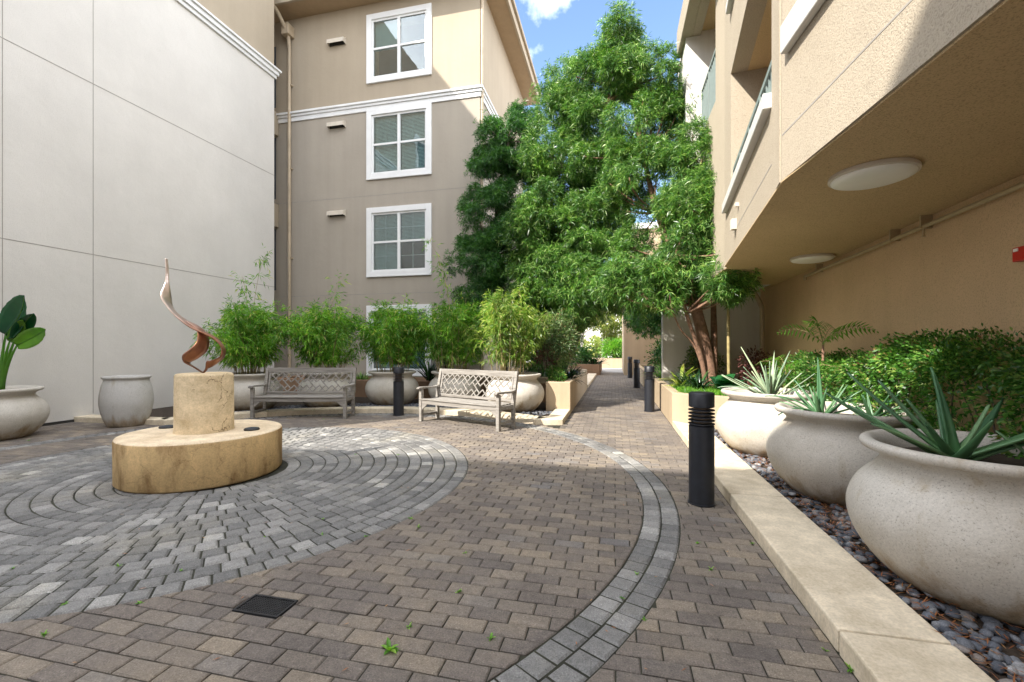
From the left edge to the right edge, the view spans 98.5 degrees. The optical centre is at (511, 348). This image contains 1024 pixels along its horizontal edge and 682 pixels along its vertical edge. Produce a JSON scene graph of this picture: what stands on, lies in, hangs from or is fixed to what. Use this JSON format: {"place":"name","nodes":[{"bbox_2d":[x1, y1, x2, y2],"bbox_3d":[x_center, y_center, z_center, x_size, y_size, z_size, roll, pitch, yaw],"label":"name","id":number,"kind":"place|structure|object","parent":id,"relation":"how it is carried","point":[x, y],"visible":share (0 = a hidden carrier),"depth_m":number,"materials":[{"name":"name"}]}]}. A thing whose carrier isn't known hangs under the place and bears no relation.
{"place":"outdoors","nodes":[
{"label":"outdoors","id":0,"kind":"place"},
{"bbox_2d":[0,427,467,622],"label":"grey ring paving","id":1,"kind":"structure","parent":0,"point":[57,467],"depth_m":3.69,"materials":[{"name":"grey stone"}]},
{"bbox_2d":[112,372,281,493],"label":"round plinth","id":2,"kind":"structure","parent":1,"relation":"on","point":[206,441],"depth_m":4.58,"materials":[{"name":"beige stone"}]},
{"bbox_2d":[158,425,172,428],"bbox_3d":[-4.014,0.912,5.132,0.160,0.028,0.160,0,0,13],"label":"uplight","id":3,"kind":"object","parent":2,"relation":"on","point":[165,426],"visible":0.83,"depth_m":5.08,"materials":[{"name":"metal"}]},
{"bbox_2d":[160,259,225,372],"bbox_3d":[-3.550,-0.345,4.928,0.598,1.257,0.188,0,0,-35],"label":"sculpture","id":4,"kind":"object","parent":2,"relation":"on","point":[199,349],"visible":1,"depth_m":4.90,"materials":[{"name":"orange metal"}]},
{"bbox_2d":[244,427,259,430],"bbox_3d":[-2.950,0.912,4.998,0.160,0.028,0.160,0,0,13],"label":"uplight","id":5,"kind":"object","parent":2,"relation":"on","point":[251,428],"visible":1,"depth_m":4.95,"materials":[{"name":"metal"}]},
{"bbox_2d":[150,397,552,416],"bbox_3d":[-3.490,1.385,9.777,8.750,0.070,4.350,0,0,13],"label":"back bed","id":6,"kind":"object","parent":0,"point":[163,412],"visible":0.02,"depth_m":10.19,"materials":[{"name":"pale gravel"},{"name":"brown soil"}]},
{"bbox_2d":[232,372,282,410],"bbox_3d":[-5.759,0.948,9.717,1.258,0.805,1.258,0,0,-36],"label":"round pot","id":7,"kind":"object","parent":6,"relation":"on","point":[242,382],"visible":0.46,"depth_m":9.25,"materials":[{"name":"stone"}]},
{"bbox_2d":[189,244,294,373],"bbox_3d":[-5.786,-0.870,9.656,2.395,3.025,2.001,0,0,34],"label":"bamboo plant","id":8,"kind":"object","parent":7,"relation":"on","point":[249,338],"visible":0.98,"depth_m":9.44,"materials":[{"name":"green plant"}]},
{"bbox_2d":[297,373,355,406],"bbox_3d":[-4.284,0.948,10.224,1.258,0.805,1.258,0,0,-3],"label":"round pot","id":9,"kind":"object","parent":6,"relation":"on","point":[325,388],"visible":0.32,"depth_m":9.76,"materials":[{"name":"stone"}]},
{"bbox_2d":[269,270,379,367],"bbox_3d":[-4.305,-0.601,10.216,2.208,2.488,2.317,0,0,44],"label":"bamboo plant","id":10,"kind":"object","parent":9,"relation":"on","point":[322,337],"visible":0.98,"depth_m":9.87,"materials":[{"name":"green plant"}]},
{"bbox_2d":[365,370,418,404],"bbox_3d":[-2.878,0.948,10.614,1.258,0.805,1.258,0,0,-21],"label":"round pot","id":11,"kind":"object","parent":6,"relation":"on","point":[379,388],"visible":0.82,"depth_m":10.16,"materials":[{"name":"stone"}]},
{"bbox_2d":[349,294,436,371],"bbox_3d":[-2.858,-0.347,10.614,2.316,1.978,2.011,0,0,42],"label":"bamboo plant","id":12,"kind":"object","parent":11,"relation":"on","point":[396,348],"visible":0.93,"depth_m":10.35,"materials":[{"name":"green plant"}]},
{"bbox_2d":[234,403,551,415],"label":"pebbles","id":13,"kind":"object","parent":6,"relation":"on","point":[535,412],"visible":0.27,"depth_m":9.86,"materials":[{"name":"grey gravel"}]},
{"bbox_2d":[428,370,480,399],"bbox_3d":[-1.374,0.948,10.591,1.258,0.805,1.258,0,0,6],"label":"round pot","id":14,"kind":"object","parent":6,"relation":"on","point":[432,391],"visible":0.37,"depth_m":10.13,"materials":[{"name":"stone"}]},
{"bbox_2d":[404,237,492,371],"bbox_3d":[-1.414,-1.048,10.605,2.420,3.381,2.344,0,0,13],"label":"bamboo plant","id":15,"kind":"object","parent":14,"relation":"on","point":[449,339],"visible":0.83,"depth_m":10.30,"materials":[{"name":"green plant"}]},
{"bbox_2d":[486,372,543,411],"bbox_3d":[0.069,0.948,9.514,1.258,0.805,1.258,0,0,33],"label":"round pot","id":16,"kind":"object","parent":6,"relation":"on","point":[530,394],"visible":0.57,"depth_m":9.05,"materials":[{"name":"stone"}]},
{"bbox_2d":[460,284,552,374],"bbox_3d":[-0.007,-0.402,9.603,2.029,2.089,1.883,0,0,-31],"label":"bamboo plant","id":17,"kind":"object","parent":16,"relation":"on","point":[499,315],"visible":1,"depth_m":9.39,"materials":[{"name":"green plant"}]},
{"bbox_2d":[533,344,554,368],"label":"shrub","id":18,"kind":"object","parent":16,"relation":"in","point":[546,365],"visible":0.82,"depth_m":10.09,"materials":[{"name":"green plant"}]},
{"bbox_2d":[0,372,857,681],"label":"brown paving","id":19,"kind":"structure","parent":0,"point":[396,578],"depth_m":2.50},
{"bbox_2d":[0,385,49,440],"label":"round pot","id":20,"kind":"object","parent":19,"relation":"on","point":[24,410],"visible":0.98,"depth_m":6.76,"materials":[{"name":"stone"}]},
{"bbox_2d":[0,295,45,389],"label":"banana plant","id":21,"kind":"object","parent":20,"relation":"in","point":[19,329],"visible":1,"depth_m":6.79,"materials":[{"name":"green plant"}]},
{"bbox_2d":[98,375,153,427],"bbox_3d":[-6.991,0.954,8.002,0.764,0.899,0.764,0,0,13],"label":"round pot","id":22,"kind":"object","parent":19,"relation":"on","point":[125,400],"visible":1,"depth_m":7.74,"materials":[{"name":"stone"}]},
{"bbox_2d":[232,594,297,618],"bbox_3d":[-1.339,1.411,2.398,0.280,0.029,0.160,0,0,13],"label":"drain grate","id":23,"kind":"object","parent":19,"relation":"on","point":[267,606],"visible":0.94,"depth_m":2.39,"materials":[{"name":"metal"}]},
{"bbox_2d":[248,368,356,418],"bbox_3d":[-4.234,0.905,9.002,1.915,0.990,0.681,0,0,0],"label":"garden bench","id":24,"kind":"object","parent":19,"relation":"on","point":[342,398],"visible":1,"depth_m":9.19,"materials":[{"name":"grey wood"}]},
{"bbox_2d":[74,373,596,424],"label":"courtyard curb","id":25,"kind":"structure","parent":19,"relation":"on","point":[557,417],"depth_m":9.02,"materials":[{"name":"beige concrete"}]},
{"bbox_2d":[19,450,727,670],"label":"leaf litter","id":26,"kind":"object","parent":19,"relation":"on","point":[387,604],"visible":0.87,"depth_m":2.59,"materials":[{"name":"plant"}]},
{"bbox_2d":[381,637,398,654],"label":"weed","id":27,"kind":"object","parent":19,"relation":"on","point":[388,647],"visible":1,"depth_m":2.05,"materials":[{"name":"green plant"}]},
{"bbox_2d":[416,368,518,431],"bbox_3d":[-0.844,0.905,8.129,1.915,0.990,0.681,0,0,35],"label":"garden bench","id":28,"kind":"object","parent":19,"relation":"on","point":[496,407],"visible":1,"depth_m":8.14,"materials":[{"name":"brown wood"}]},
{"bbox_2d":[628,357,631,377],"bbox_3d":[5.535,0.898,20.683,0.236,1.003,0.236,0,0,13],"label":"bollard light","id":29,"kind":"object","parent":19,"relation":"on","point":[629,367],"visible":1,"depth_m":20.59,"materials":[{"name":"paint"}]},
{"bbox_2d":[633,359,639,387],"bbox_3d":[4.387,0.898,15.508,0.236,1.003,0.236,0,0,13],"label":"bollard light","id":30,"kind":"object","parent":19,"relation":"on","point":[636,366],"visible":1,"depth_m":15.42,"materials":[{"name":"paint"}]},
{"bbox_2d":[644,366,654,411],"bbox_3d":[3.043,0.898,9.764,0.236,1.003,0.236,0,0,13],"label":"bollard light","id":31,"kind":"object","parent":19,"relation":"on","point":[649,393],"visible":1,"depth_m":9.68,"materials":[{"name":"paint"}]},
{"bbox_2d":[687,391,715,507],"bbox_3d":[1.712,0.898,3.985,0.236,1.003,0.236,0,0,13],"label":"bollard light","id":32,"kind":"object","parent":19,"relation":"on","point":[701,458],"visible":1,"depth_m":3.90,"materials":[{"name":"paint"}]},
{"bbox_2d":[845,662,853,671],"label":"weed","id":33,"kind":"object","parent":19,"relation":"on","point":[849,669],"visible":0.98,"depth_m":1.92,"materials":[{"name":"green plant"}]},
{"bbox_2d":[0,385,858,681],"bbox_3d":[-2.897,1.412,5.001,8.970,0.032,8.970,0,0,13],"label":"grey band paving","id":34,"kind":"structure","parent":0,"point":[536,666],"depth_m":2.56,"materials":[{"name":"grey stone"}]},
{"bbox_2d":[393,367,403,415],"bbox_3d":[-2.367,0.898,9.201,0.236,1.003,0.236,0,0,13],"label":"bollard light","id":35,"kind":"object","parent":34,"relation":"on","point":[398,394],"visible":1,"depth_m":9.11,"materials":[{"name":"paint"}]},
{"bbox_2d":[277,375,545,401],"bbox_3d":[-3.007,1.140,12.627,8.394,0.520,1.380,0,0,13],"label":"raised planter","id":36,"kind":"object","parent":34,"relation":"on","point":[361,385],"visible":0.1,"depth_m":12.19,"materials":[{"name":"light beige concrete"},{"name":"soil"}]},
{"bbox_2d":[349,371,370,379],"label":"strap leaf plant","id":37,"kind":"object","parent":36,"relation":"on","point":[360,377],"visible":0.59,"depth_m":12.46,"materials":[{"name":"green plant"}]},
{"bbox_2d":[412,356,447,380],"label":"strap leaf plant","id":38,"kind":"object","parent":36,"relation":"in","point":[428,375],"visible":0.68,"depth_m":11.44,"materials":[{"name":"green plant"}]},
{"bbox_2d":[428,317,457,368],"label":"shrub","id":39,"kind":"object","parent":36,"relation":"in","point":[445,354],"visible":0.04,"depth_m":12.04,"materials":[{"name":"green plant"}]},
{"bbox_2d":[476,368,586,413],"bbox_3d":[0.668,1.065,12.804,2.670,0.670,6.360,0,0,13],"label":"raised planter","id":40,"kind":"object","parent":34,"relation":"on","point":[568,393],"visible":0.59,"depth_m":9.52,"materials":[{"name":"paint"}]},
{"bbox_2d":[438,98,548,370],"bbox_3d":[-0.308,-2.959,11.658,3.305,7.946,2.354,0,0,-14],"label":"tree","id":41,"kind":"object","parent":40,"relation":"in","point":[493,152],"visible":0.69,"depth_m":11.28,"materials":[{"name":"green plant"}]},
{"bbox_2d":[514,346,573,376],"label":"shrub","id":42,"kind":"object","parent":40,"relation":"on","point":[539,370],"visible":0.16,"depth_m":12.08,"materials":[{"name":"green plant"}]},
{"bbox_2d":[545,361,566,381],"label":"shrub","id":43,"kind":"object","parent":40,"relation":"on","point":[557,373],"visible":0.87,"depth_m":9.90,"materials":[{"name":"green plant"}]},
{"bbox_2d":[533,307,584,376],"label":"shrub","id":44,"kind":"object","parent":40,"relation":"on","point":[556,337],"visible":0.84,"depth_m":10.17,"materials":[{"name":"green plant"}]},
{"bbox_2d":[496,53,643,372],"bbox_3d":[1.283,-3.236,11.593,4.614,8.360,3.445,0,0,13],"label":"tree","id":45,"kind":"object","parent":40,"relation":"in","point":[564,243],"visible":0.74,"depth_m":10.65,"materials":[{"name":"green plant"}]},
{"bbox_2d":[562,370,586,382],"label":"strap leaf plant","id":46,"kind":"object","parent":40,"relation":"on","point":[568,377],"visible":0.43,"depth_m":10.60,"materials":[{"name":"green plant"}]},
{"bbox_2d":[566,365,590,377],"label":"strap leaf plant","id":47,"kind":"object","parent":40,"relation":"on","point":[573,371],"visible":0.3,"depth_m":11.97,"materials":[{"name":"green plant"}]},
{"bbox_2d":[531,362,601,374],"bbox_3d":[3.006,1.120,25.588,4.200,0.560,4.800,0,0,13],"label":"raised planter","id":48,"kind":"object","parent":34,"relation":"on","point":[595,368],"visible":0.27,"depth_m":22.91,"materials":[{"name":"brown paint"}]},
{"bbox_2d":[571,341,598,363],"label":"shrub","id":49,"kind":"object","parent":48,"relation":"on","point":[584,353],"visible":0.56,"depth_m":23.56,"materials":[{"name":"green plant"}]},
{"bbox_2d":[582,354,608,364],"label":"strap leaf plant","id":50,"kind":"object","parent":48,"relation":"on","point":[595,362],"visible":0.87,"depth_m":23.15,"materials":[{"name":"green plant"}]},
{"bbox_2d":[673,421,994,681],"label":"curb","id":51,"kind":"structure","parent":34,"relation":"on","point":[873,628],"depth_m":2.34,"materials":[{"name":"beige concrete"}]},
{"bbox_2d":[532,275,621,356],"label":"apartment building","id":52,"kind":"structure","parent":0,"point":[590,332],"depth_m":45.33,"materials":[{"name":"paint"}]},
{"bbox_2d":[515,0,682,276],"label":"sky","id":53,"kind":"structure","parent":0,"point":[551,28],"materials":[{"name":"blue"}]},
{"bbox_2d":[601,368,622,372],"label":"pavement","id":54,"kind":"structure","parent":0,"point":[616,370],"depth_m":27.45,"materials":[{"name":"concrete"}]},
{"bbox_2d":[667,384,752,395],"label":"grass","id":55,"kind":"structure","parent":0,"point":[688,389],"depth_m":8.20,"materials":[{"name":"green plant"}]},
{"bbox_3d":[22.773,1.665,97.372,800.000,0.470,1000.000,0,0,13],"label":"ground","id":56,"kind":"structure","parent":0,"visible":0},
{"bbox_2d":[0,0,281,425],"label":"apartment building","id":57,"kind":"structure","parent":56,"relation":"on","point":[136,143],"depth_m":9.32,"materials":[{"name":"beige paint"}]},
{"bbox_2d":[274,0,539,376],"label":"apartment building","id":58,"kind":"structure","parent":56,"relation":"on","point":[378,104],"depth_m":13.81,"materials":[{"name":"beige paint"}]},
{"bbox_2d":[274,229,275,289],"bbox_3d":[-8.320,-2.900,14.619,1.140,2.000,0.020,0,0,13],"label":"side window","id":59,"kind":"structure","parent":58,"relation":"in","point":[274,229],"depth_m":14.48,"materials":[{"name":"black glass"}]},
{"bbox_2d":[274,138,275,198],"bbox_3d":[-8.320,-5.900,14.619,1.140,2.000,0.020,0,0,13],"label":"side window","id":60,"kind":"structure","parent":58,"relation":"in","point":[274,138],"depth_m":14.48,"materials":[{"name":"black glass"}]},
{"bbox_2d":[274,47,275,107],"bbox_3d":[-8.320,-8.900,14.619,1.140,2.000,0.020,0,0,13],"label":"side window","id":61,"kind":"structure","parent":58,"relation":"in","point":[274,47],"depth_m":14.48,"materials":[{"name":"black glass"}]},
{"bbox_2d":[366,304,431,376],"bbox_3d":[-3.396,-0.233,13.780,2.170,2.174,0.710,0,0,13],"label":"window","id":62,"kind":"structure","parent":58,"relation":"in","point":[368,308],"depth_m":13.48,"materials":[{"name":"white paint"}]},
{"bbox_2d":[366,203,431,276],"bbox_3d":[-3.396,-3.273,13.780,2.170,2.154,0.710,0,0,13],"label":"window","id":63,"kind":"structure","parent":58,"relation":"in","point":[400,246],"depth_m":13.66,"materials":[{"name":"white paint"}]},
{"bbox_2d":[366,102,431,180],"bbox_3d":[-3.396,-6.303,13.780,2.170,2.174,0.710,0,0,13],"label":"window","id":64,"kind":"structure","parent":58,"relation":"in","point":[405,145],"depth_m":13.58,"materials":[{"name":"white paint"}]},
{"bbox_2d":[366,3,431,84],"bbox_3d":[-3.396,-9.278,13.780,2.170,2.144,0.710,0,0,13],"label":"window","id":65,"kind":"structure","parent":58,"relation":"in","point":[404,52],"depth_m":13.68,"materials":[{"name":"white paint"}]},
{"bbox_2d":[574,358,621,367],"bbox_3d":[5.674,1.060,31.947,6.500,0.680,1.600,0,0,13],"label":"raised planter","id":66,"kind":"object","parent":56,"relation":"on","point":[614,362],"depth_m":30.81,"materials":[{"name":"paint"}]},
{"bbox_2d":[569,312,616,348],"bbox_3d":[4.991,-2.157,32.091,3.973,5.945,4.292,0,0,-44],"label":"tree","id":67,"kind":"object","parent":66,"relation":"on","point":[603,325],"visible":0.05,"depth_m":31.66,"materials":[{"name":"green plant"}]},
{"bbox_2d":[598,337,621,357],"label":"shrub","id":68,"kind":"object","parent":66,"relation":"in","point":[614,346],"visible":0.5,"depth_m":31.20,"materials":[{"name":"green plant"}]},
{"bbox_2d":[579,334,621,357],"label":"hedge","id":69,"kind":"object","parent":56,"relation":"on","point":[596,342],"visible":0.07,"depth_m":37.12,"materials":[{"name":"green plant"}]},
{"bbox_2d":[586,310,621,357],"bbox_3d":[7.308,-1.431,33.224,3.793,5.672,3.838,0,0,13],"label":"tree","id":70,"kind":"object","parent":56,"relation":"on","point":[612,330],"visible":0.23,"depth_m":32.72,"materials":[{"name":"green plant"}]},
{"bbox_2d":[622,222,660,374],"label":"building wing","id":71,"kind":"structure","parent":56,"relation":"on","point":[632,347],"depth_m":22.63,"materials":[{"name":"beige paint"}]},
{"bbox_2d":[639,364,659,386],"bbox_3d":[6.385,1.100,18.738,1.900,0.600,6.200,0,0,13],"label":"raised planter","id":72,"kind":"object","parent":56,"relation":"on","point":[642,379],"visible":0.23,"depth_m":17.16,"materials":[{"name":"paint"}]},
{"bbox_2d":[620,308,660,340],"bbox_3d":[5.227,-0.873,15.487,2.639,3.605,3.286,0,0,-19],"label":"tree","id":73,"kind":"object","parent":72,"relation":"in","point":[653,325],"visible":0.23,"depth_m":15.28,"materials":[{"name":"green plant"}]},
{"bbox_2d":[645,372,756,428],"bbox_3d":[4.726,1.100,10.987,2.200,0.600,8.050,0,0,13],"label":"raised planter","id":74,"kind":"object","parent":56,"relation":"on","point":[671,404],"visible":0.23,"depth_m":7.92,"materials":[{"name":"paint"}]},
{"bbox_2d":[640,361,660,377],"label":"strap leaf plant","id":75,"kind":"object","parent":74,"relation":"on","point":[658,373],"visible":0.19,"depth_m":11.81,"materials":[{"name":"green plant"}]},
{"bbox_2d":[644,338,660,372],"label":"shrub","id":76,"kind":"object","parent":74,"relation":"on","point":[657,354],"visible":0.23,"depth_m":13.76,"materials":[{"name":"green plant"}]},
{"bbox_2d":[549,0,763,385],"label":"tree","id":77,"kind":"object","parent":74,"relation":"on","point":[673,268],"visible":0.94,"depth_m":9.41,"materials":[{"name":"green plant"}]},
{"bbox_2d":[661,376,690,386],"bbox_3d":[3.384,0.674,8.962,0.624,0.254,0.627,0,0,-38],"label":"bromeliad","id":78,"kind":"object","parent":74,"relation":"on","point":[678,383],"visible":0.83,"depth_m":8.93,"materials":[{"name":"green plant"}]},
{"bbox_2d":[659,364,697,382],"bbox_3d":[3.705,0.564,9.811,0.959,0.454,0.864,0,0,-41],"label":"bromeliad","id":79,"kind":"object","parent":74,"relation":"on","point":[681,372],"visible":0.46,"depth_m":9.77,"materials":[{"name":"green plant"}]},
{"bbox_2d":[667,369,714,384],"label":"strap leaf plant","id":80,"kind":"object","parent":74,"relation":"on","point":[686,381],"visible":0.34,"depth_m":9.46,"materials":[{"name":"green plant"}]},
{"bbox_2d":[674,369,715,388],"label":"strap leaf plant","id":81,"kind":"object","parent":74,"relation":"on","point":[699,384],"visible":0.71,"depth_m":8.74,"materials":[{"name":"green plant"}]},
{"bbox_2d":[677,346,726,380],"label":"shrub","id":82,"kind":"object","parent":74,"relation":"on","point":[693,358],"visible":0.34,"depth_m":10.19,"materials":[{"name":"green plant"}]},
{"bbox_2d":[709,374,746,389],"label":"broad leaf plant","id":83,"kind":"object","parent":74,"relation":"on","point":[720,381],"visible":0.61,"depth_m":8.12,"materials":[{"name":"green plant"}]},
{"bbox_2d":[726,305,729,373],"bbox_3d":[4.338,-0.300,8.845,0.080,2.400,0.060,0,0,13],"label":"tree stake","id":84,"kind":"object","parent":74,"relation":"on","point":[728,339],"visible":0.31,"depth_m":8.82,"materials":[{"name":"brown wood"}]},
{"bbox_2d":[735,344,770,386],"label":"shrub","id":85,"kind":"object","parent":74,"relation":"on","point":[754,362],"visible":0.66,"depth_m":8.95,"materials":[{"name":"green plant"}]},
{"bbox_2d":[661,0,1023,435],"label":"apartment building","id":86,"kind":"structure","parent":56,"relation":"on","point":[800,104],"depth_m":3.85,"materials":[{"name":"paint"}]},
{"bbox_2d":[790,253,834,263],"bbox_3d":[4.382,-1.295,6.441,0.552,0.070,0.552,0,0,13],"label":"ceiling light","id":87,"kind":"object","parent":86,"relation":"attached to","point":[812,258],"visible":1,"depth_m":6.30,"materials":[{"name":"paint"}]},
{"bbox_2d":[828,157,921,190],"bbox_3d":[2.734,-1.295,3.345,0.552,0.070,0.552,0,0,13],"label":"ceiling light","id":88,"kind":"object","parent":86,"relation":"attached to","point":[874,174],"visible":1,"depth_m":3.23,"materials":[{"name":"paint"}]},
{"bbox_2d":[803,181,1023,279],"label":"sprinkler pipe","id":89,"kind":"object","parent":86,"relation":"attached to","point":[927,222],"visible":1,"depth_m":4.42,"materials":[{"name":"beige metal"}]},
{"bbox_2d":[1012,246,1023,261],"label":"fire alarm","id":90,"kind":"object","parent":86,"relation":"attached to","point":[1017,254],"visible":1,"depth_m":3.35,"materials":[{"name":"red plastic"}]},
{"bbox_2d":[715,429,1023,681],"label":"bed","id":91,"kind":"object","parent":56,"relation":"on","point":[1012,651],"depth_m":2.33,"materials":[{"name":"black soil"},{"name":"stone"}]},
{"bbox_2d":[715,387,816,458],"bbox_3d":[3.309,0.948,5.676,1.258,0.805,1.258,0,0,-23],"label":"round pot","id":92,"kind":"object","parent":91,"relation":"on","point":[747,421],"visible":0.56,"depth_m":5.35,"materials":[{"name":"stone"}]},
{"bbox_2d":[717,347,814,394],"bbox_3d":[3.309,0.314,5.555,1.211,0.670,0.878,0,0,-1],"label":"aloe plant","id":93,"kind":"object","parent":92,"relation":"on","point":[772,386],"visible":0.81,"depth_m":5.63,"materials":[{"name":"green plant"}]},
{"bbox_2d":[777,316,878,393],"bbox_3d":[3.769,0.434,5.312,0.845,1.693,0.902,0,0,-15],"label":"fern","id":94,"kind":"object","parent":91,"relation":"on","point":[837,334],"visible":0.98,"depth_m":5.28,"materials":[{"name":"green leaves"},{"name":"bark"}]},
{"bbox_2d":[766,401,926,506],"bbox_3d":[3.048,0.948,4.032,1.258,0.805,1.258,0,0,34],"label":"round pot","id":95,"kind":"object","parent":91,"relation":"on","point":[822,457],"visible":0.56,"depth_m":3.72,"materials":[{"name":"concrete"}]},
{"bbox_2d":[765,357,864,415],"bbox_3d":[2.820,0.366,4.132,0.681,0.568,0.699,0,0,-40],"label":"aloe plant","id":96,"kind":"object","parent":95,"relation":"on","point":[818,401],"visible":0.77,"depth_m":4.12,"materials":[{"name":"green plant"}]},
{"bbox_2d":[837,392,920,416],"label":"aloe plant","id":97,"kind":"object","parent":95,"relation":"on","point":[868,408],"visible":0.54,"depth_m":3.92,"materials":[{"name":"green plant"}]},
{"bbox_2d":[715,429,1023,681],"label":"pebbles","id":98,"kind":"object","parent":91,"relation":"on","point":[963,645],"visible":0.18,"depth_m":2.23,"materials":[{"name":"grey stone"}]},
{"bbox_2d":[715,432,1023,681],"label":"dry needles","id":99,"kind":"object","parent":91,"relation":"on","point":[971,653],"visible":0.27,"depth_m":2.27,"materials":[{"name":"brown plant"}]},
{"bbox_2d":[766,323,1023,458],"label":"hedge","id":100,"kind":"object","parent":91,"relation":"on","point":[894,365],"visible":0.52,"depth_m":3.48,"materials":[{"name":"green plant"}]},
{"bbox_2d":[755,354,800,376],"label":"fern","id":101,"kind":"object","parent":100,"relation":"on","point":[796,361],"visible":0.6,"depth_m":6.18,"materials":[{"name":"green plant"}]},
{"bbox_2d":[808,359,866,374],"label":"fern","id":102,"kind":"object","parent":100,"relation":"on","point":[828,369],"visible":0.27,"depth_m":4.96,"materials":[{"name":"green plant"}]},
{"bbox_2d":[846,428,1023,626],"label":"round pot","id":103,"kind":"object","parent":91,"relation":"on","point":[947,530],"visible":0.84,"depth_m":2.20,"materials":[{"name":"concrete"}]},
{"bbox_2d":[825,367,1023,460],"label":"aloe plant","id":104,"kind":"object","parent":103,"relation":"on","point":[946,443],"visible":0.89,"depth_m":2.53,"materials":[{"name":"green plant"}]},
{"bbox_2d":[995,430,1023,452],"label":"aloe plant","id":105,"kind":"object","parent":103,"relation":"on","point":[1018,447],"visible":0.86,"depth_m":2.40,"materials":[{"name":"green plant"}]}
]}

